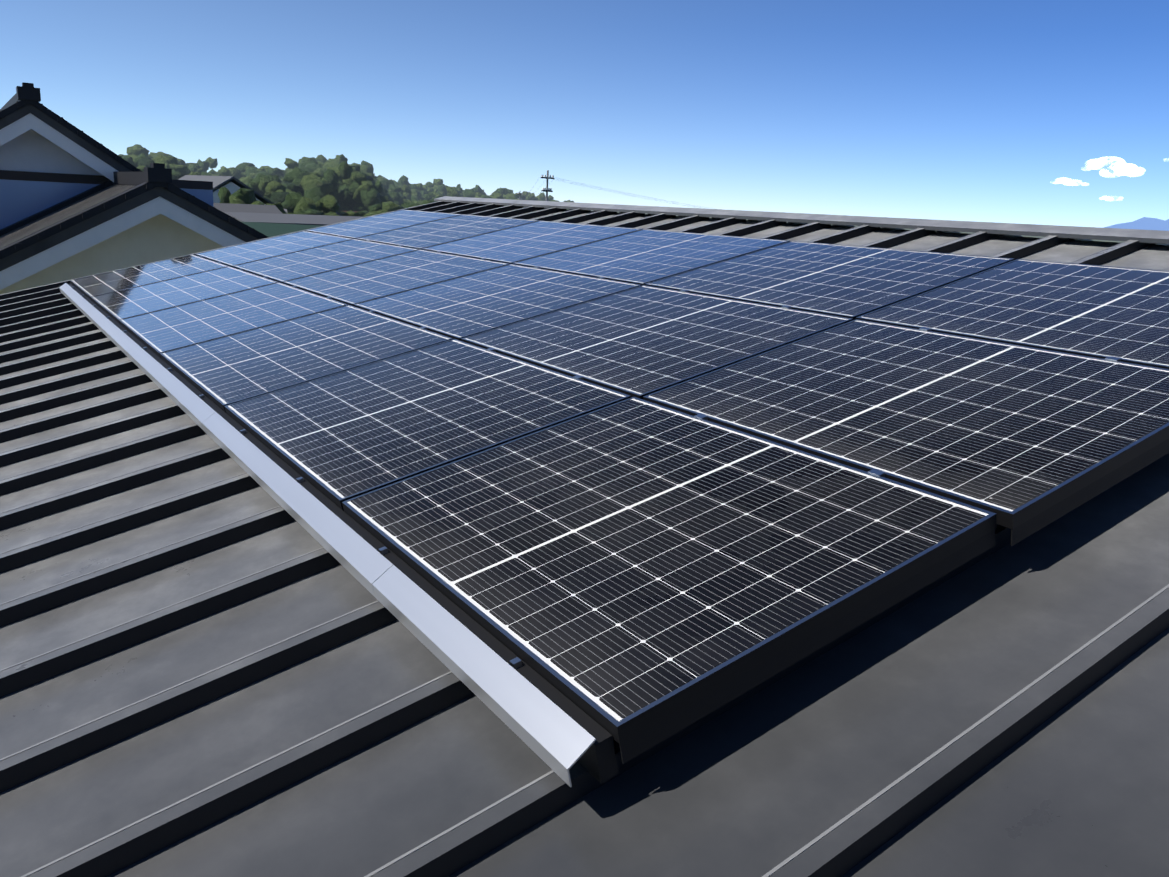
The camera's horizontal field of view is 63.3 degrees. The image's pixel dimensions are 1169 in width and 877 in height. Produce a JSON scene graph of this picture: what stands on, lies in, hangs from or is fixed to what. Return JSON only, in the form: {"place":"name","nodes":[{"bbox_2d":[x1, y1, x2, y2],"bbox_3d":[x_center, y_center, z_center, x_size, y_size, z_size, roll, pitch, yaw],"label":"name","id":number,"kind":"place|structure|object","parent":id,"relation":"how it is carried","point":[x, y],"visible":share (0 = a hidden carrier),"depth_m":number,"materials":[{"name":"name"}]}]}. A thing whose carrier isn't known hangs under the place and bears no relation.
{"place":"outdoors","nodes":[
{"label":"outdoors","id":0,"kind":"place"},
{"bbox_2d":[0,163,268,293],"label":"neighbour house","id":1,"kind":"structure","parent":0,"point":[131,219],"depth_m":14.85,"materials":[{"name":"paint"}]},
{"bbox_2d":[242,222,319,236],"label":"building wall","id":2,"kind":"structure","parent":0,"point":[271,229],"depth_m":27.48,"materials":[{"name":"green paint"}]},
{"bbox_2d":[0,207,1168,876],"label":"house roof","id":3,"kind":"structure","parent":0,"point":[764,781],"depth_m":2.03,"materials":[{"name":"grey metal"}]},
{"bbox_2d":[0,0,1168,227],"label":"sky","id":4,"kind":"structure","parent":0,"point":[1038,112],"materials":[{"name":"blue"}]},
{"bbox_2d":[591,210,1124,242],"bbox_3d":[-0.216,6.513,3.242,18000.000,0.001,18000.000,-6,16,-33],"label":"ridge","id":5,"kind":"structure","parent":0,"point":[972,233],"depth_m":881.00,"materials":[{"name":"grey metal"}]},
{"bbox_2d":[0,82,213,229],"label":"neighbour house","id":6,"kind":"structure","parent":5,"relation":"on","point":[49,158],"depth_m":17.13,"materials":[{"name":"paint"}]},
{"bbox_2d":[118,144,183,164],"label":"tree","id":7,"kind":"object","parent":5,"relation":"on","point":[136,149],"depth_m":128.11,"materials":[{"name":"green plant"}]},
{"bbox_2d":[122,153,188,175],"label":"tree","id":8,"kind":"object","parent":5,"relation":"on","point":[141,159],"visible":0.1,"depth_m":103.74,"materials":[{"name":"green plant"}]},
{"bbox_2d":[129,154,189,173],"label":"tree","id":9,"kind":"object","parent":5,"relation":"on","point":[133,156],"depth_m":108.99,"materials":[{"name":"green plant"}]},
{"bbox_2d":[136,165,183,179],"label":"tree","id":10,"kind":"object","parent":5,"relation":"on","point":[176,175],"visible":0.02,"depth_m":92.22,"materials":[{"name":"green plant"}]},
{"bbox_2d":[149,152,199,167],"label":"tree","id":11,"kind":"object","parent":5,"relation":"on","point":[152,154],"visible":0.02,"depth_m":138.23,"materials":[{"name":"green plant"}]},
{"bbox_2d":[189,171,200,174],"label":"tree","id":12,"kind":"object","parent":5,"relation":"on","point":[195,173],"depth_m":97.00,"materials":[{"name":"green plant"}]},
{"bbox_2d":[188,163,219,175],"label":"tree","id":13,"kind":"object","parent":5,"relation":"on","point":[193,168],"depth_m":131.63,"materials":[{"name":"green plant"}]},
{"bbox_2d":[201,172,211,175],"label":"tree","id":14,"kind":"object","parent":5,"relation":"on","point":[205,173],"depth_m":107.26,"materials":[{"name":"green plant"}]},
{"bbox_2d":[197,157,217,173],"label":"tree","id":15,"kind":"object","parent":5,"relation":"on","point":[207,164],"visible":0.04,"depth_m":147.64,"materials":[{"name":"green plant"}]},
{"bbox_2d":[178,175,273,203],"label":"house","id":16,"kind":"structure","parent":5,"relation":"on","point":[232,184],"depth_m":69.26,"materials":[{"name":"grey"}]},
{"bbox_2d":[218,162,254,175],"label":"tree","id":17,"kind":"object","parent":5,"relation":"on","point":[241,166],"depth_m":143.49,"materials":[{"name":"green plant"}]},
{"bbox_2d":[213,203,282,213],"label":"roof","id":18,"kind":"structure","parent":5,"relation":"on","point":[247,208],"depth_m":55.70,"materials":[{"name":"grey"}]},
{"bbox_2d":[218,166,283,179],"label":"tree","id":19,"kind":"object","parent":5,"relation":"on","point":[238,174],"visible":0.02,"depth_m":135.07,"materials":[{"name":"green plant"}]},
{"bbox_2d":[218,187,284,213],"bbox_3d":[-22.816,-13.319,65.337,6.565,7.583,7.372,-6,16,-33],"label":"tree","id":20,"kind":"object","parent":5,"relation":"on","point":[242,196],"visible":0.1,"depth_m":63.54,"materials":[{"name":"green plant"}]},
{"bbox_2d":[239,176,287,183],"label":"tree","id":21,"kind":"object","parent":5,"relation":"on","point":[242,179],"visible":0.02,"depth_m":113.84,"materials":[{"name":"green plant"}]},
{"bbox_2d":[254,160,326,183],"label":"tree","id":22,"kind":"object","parent":5,"relation":"on","point":[311,166],"visible":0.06,"depth_m":122.01,"materials":[{"name":"green plant"}]},
{"bbox_2d":[245,166,339,204],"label":"tree","id":23,"kind":"object","parent":5,"relation":"on","point":[299,180],"visible":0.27,"depth_m":90.54,"materials":[{"name":"green plant"}]},
{"bbox_2d":[224,212,362,225],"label":"roof","id":24,"kind":"structure","parent":5,"relation":"on","point":[319,220],"depth_m":53.67,"materials":[{"name":"grey"}]},
{"bbox_2d":[264,180,344,215],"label":"tree","id":25,"kind":"object","parent":5,"relation":"on","point":[275,192],"visible":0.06,"depth_m":81.65,"materials":[{"name":"green plant"}]},
{"bbox_2d":[281,193,359,216],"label":"tree","id":26,"kind":"object","parent":5,"relation":"on","point":[298,203],"visible":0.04,"depth_m":69.82,"materials":[{"name":"green plant"}]},
{"bbox_2d":[315,155,327,163],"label":"tree","id":27,"kind":"object","parent":5,"relation":"on","point":[322,159],"visible":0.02,"depth_m":150.22,"materials":[{"name":"green plant"}]},
{"bbox_2d":[284,154,371,173],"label":"tree","id":28,"kind":"object","parent":5,"relation":"on","point":[289,163],"visible":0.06,"depth_m":129.31,"materials":[{"name":"green plant"}]},
{"bbox_2d":[310,165,355,188],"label":"tree","id":29,"kind":"object","parent":5,"relation":"on","point":[335,169],"visible":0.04,"depth_m":97.32,"materials":[{"name":"green plant"}]},
{"bbox_2d":[318,165,391,200],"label":"tree","id":30,"kind":"object","parent":5,"relation":"on","point":[384,191],"depth_m":112.89,"materials":[{"name":"green plant"}]},
{"bbox_2d":[323,161,389,211],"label":"tree","id":31,"kind":"object","parent":5,"relation":"on","point":[359,191],"visible":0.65,"depth_m":92.39,"materials":[{"name":"green plant"}]},
{"bbox_2d":[350,160,394,189],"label":"tree","id":32,"kind":"object","parent":5,"relation":"on","point":[386,183],"visible":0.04,"depth_m":147.65,"materials":[{"name":"green plant"}]},
{"bbox_2d":[357,201,404,216],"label":"tree","id":33,"kind":"object","parent":5,"relation":"on","point":[384,207],"visible":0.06,"depth_m":79.01,"materials":[{"name":"green plant"}]},
{"bbox_2d":[372,174,401,204],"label":"tree","id":34,"kind":"object","parent":5,"relation":"on","point":[395,197],"depth_m":122.92,"materials":[{"name":"green plant"}]},
{"bbox_2d":[387,184,411,199],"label":"tree","id":35,"kind":"object","parent":5,"relation":"on","point":[405,191],"visible":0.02,"depth_m":141.26,"materials":[{"name":"green plant"}]},
{"bbox_2d":[392,175,410,187],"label":"tree","id":36,"kind":"object","parent":5,"relation":"on","point":[403,179],"visible":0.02,"depth_m":169.60,"materials":[{"name":"green plant"}]},
{"bbox_2d":[387,190,417,200],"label":"tree","id":37,"kind":"object","parent":5,"relation":"on","point":[412,198],"visible":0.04,"depth_m":133.46,"materials":[{"name":"green plant"}]},
{"bbox_2d":[400,199,422,203],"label":"tree","id":38,"kind":"object","parent":5,"relation":"on","point":[410,201],"depth_m":123.41,"materials":[{"name":"green plant"}]},
{"bbox_2d":[401,200,434,207],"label":"tree","id":39,"kind":"object","parent":5,"relation":"on","point":[407,204],"visible":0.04,"depth_m":90.03,"materials":[{"name":"green plant"}]},
{"bbox_2d":[408,183,437,197],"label":"tree","id":40,"kind":"object","parent":5,"relation":"on","point":[418,187],"visible":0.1,"depth_m":165.93,"materials":[{"name":"green plant"}]},
{"bbox_2d":[411,189,443,199],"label":"tree","id":41,"kind":"object","parent":5,"relation":"on","point":[415,193],"visible":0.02,"depth_m":152.23,"materials":[{"name":"green plant"}]},
{"bbox_2d":[422,179,447,189],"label":"tree","id":42,"kind":"object","parent":5,"relation":"on","point":[436,183],"visible":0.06,"depth_m":175.78,"materials":[{"name":"green plant"}]},
{"bbox_2d":[423,186,460,202],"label":"tree","id":43,"kind":"object","parent":5,"relation":"on","point":[451,191],"visible":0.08,"depth_m":142.51,"materials":[{"name":"green plant"}]},
{"bbox_2d":[438,184,464,196],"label":"tree","id":44,"kind":"object","parent":5,"relation":"on","point":[442,190],"visible":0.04,"depth_m":171.19,"materials":[{"name":"green plant"}]},
{"bbox_2d":[459,188,475,197],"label":"tree","id":45,"kind":"object","parent":5,"relation":"on","point":[470,193],"depth_m":157.08,"materials":[{"name":"green plant"}]},
{"bbox_2d":[473,185,488,195],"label":"tree","id":46,"kind":"object","parent":5,"relation":"on","point":[476,188],"depth_m":182.32,"materials":[{"name":"green plant"}]},
{"bbox_2d":[474,192,503,204],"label":"tree","id":47,"kind":"object","parent":5,"relation":"on","point":[494,196],"depth_m":154.13,"materials":[{"name":"green plant"}]},
{"bbox_2d":[490,193,517,205],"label":"tree","id":48,"kind":"object","parent":5,"relation":"on","point":[512,196],"depth_m":161.50,"materials":[{"name":"green plant"}]},
{"bbox_2d":[491,188,520,198],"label":"tree","id":49,"kind":"object","parent":5,"relation":"on","point":[503,192],"visible":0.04,"depth_m":176.77,"materials":[{"name":"green plant"}]},
{"bbox_2d":[520,191,542,200],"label":"tree","id":50,"kind":"object","parent":5,"relation":"on","point":[524,197],"visible":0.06,"depth_m":188.00,"materials":[{"name":"green plant"}]},
{"bbox_2d":[528,192,558,201],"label":"tree","id":51,"kind":"object","parent":5,"relation":"on","point":[541,196],"visible":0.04,"depth_m":190.23,"materials":[{"name":"green plant"}]},
{"bbox_2d":[541,170,553,200],"bbox_3d":[-2.430,-12.385,60.578,0.960,9.129,0.580,-6,16,-33],"label":"utility pole","id":52,"kind":"object","parent":5,"relation":"on","point":[546,189],"visible":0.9,"depth_m":59.82,"materials":[{"name":"grey concrete"}]},
{"bbox_2d":[1104,217,1168,230],"bbox_3d":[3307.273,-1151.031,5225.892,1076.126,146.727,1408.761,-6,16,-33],"label":"mountains","id":53,"kind":"structure","parent":0,"point":[1145,223],"depth_m":5067.16,"materials":[{"name":"blue"}]},
{"bbox_3d":[2.534,2.297,6.530,12.265,6.890,15.680,-6,16,-33],"label":"house","id":54,"kind":"object","parent":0,"visible":0},
{"bbox_2d":[59,283,617,786],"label":"metal edge trim","id":55,"kind":"structure","parent":54,"relation":"on","point":[559,733],"depth_m":2.37,"materials":[{"name":"metal"}]},
{"bbox_2d":[0,201,1168,876],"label":"roof seams","id":56,"kind":"object","parent":54,"relation":"on","point":[858,835],"visible":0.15,"depth_m":2.41,"materials":[{"name":"metal"}]},
{"bbox_2d":[199,232,1168,763],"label":"panel mounts","id":57,"kind":"object","parent":54,"relation":"on","point":[669,726],"visible":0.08,"depth_m":2.11,"materials":[{"name":"black metal"}]},
{"bbox_2d":[70,210,1168,743],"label":"solar panels","id":58,"kind":"object","parent":57,"relation":"on","point":[620,542],"visible":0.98,"depth_m":3.29,"materials":[{"name":"black glass"}]},
{"bbox_2d":[434,196,1168,243],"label":"ridge cap","id":59,"kind":"object","parent":54,"relation":"on","point":[1118,234],"visible":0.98,"depth_m":6.53,"materials":[{"name":"metal"}]}
]}

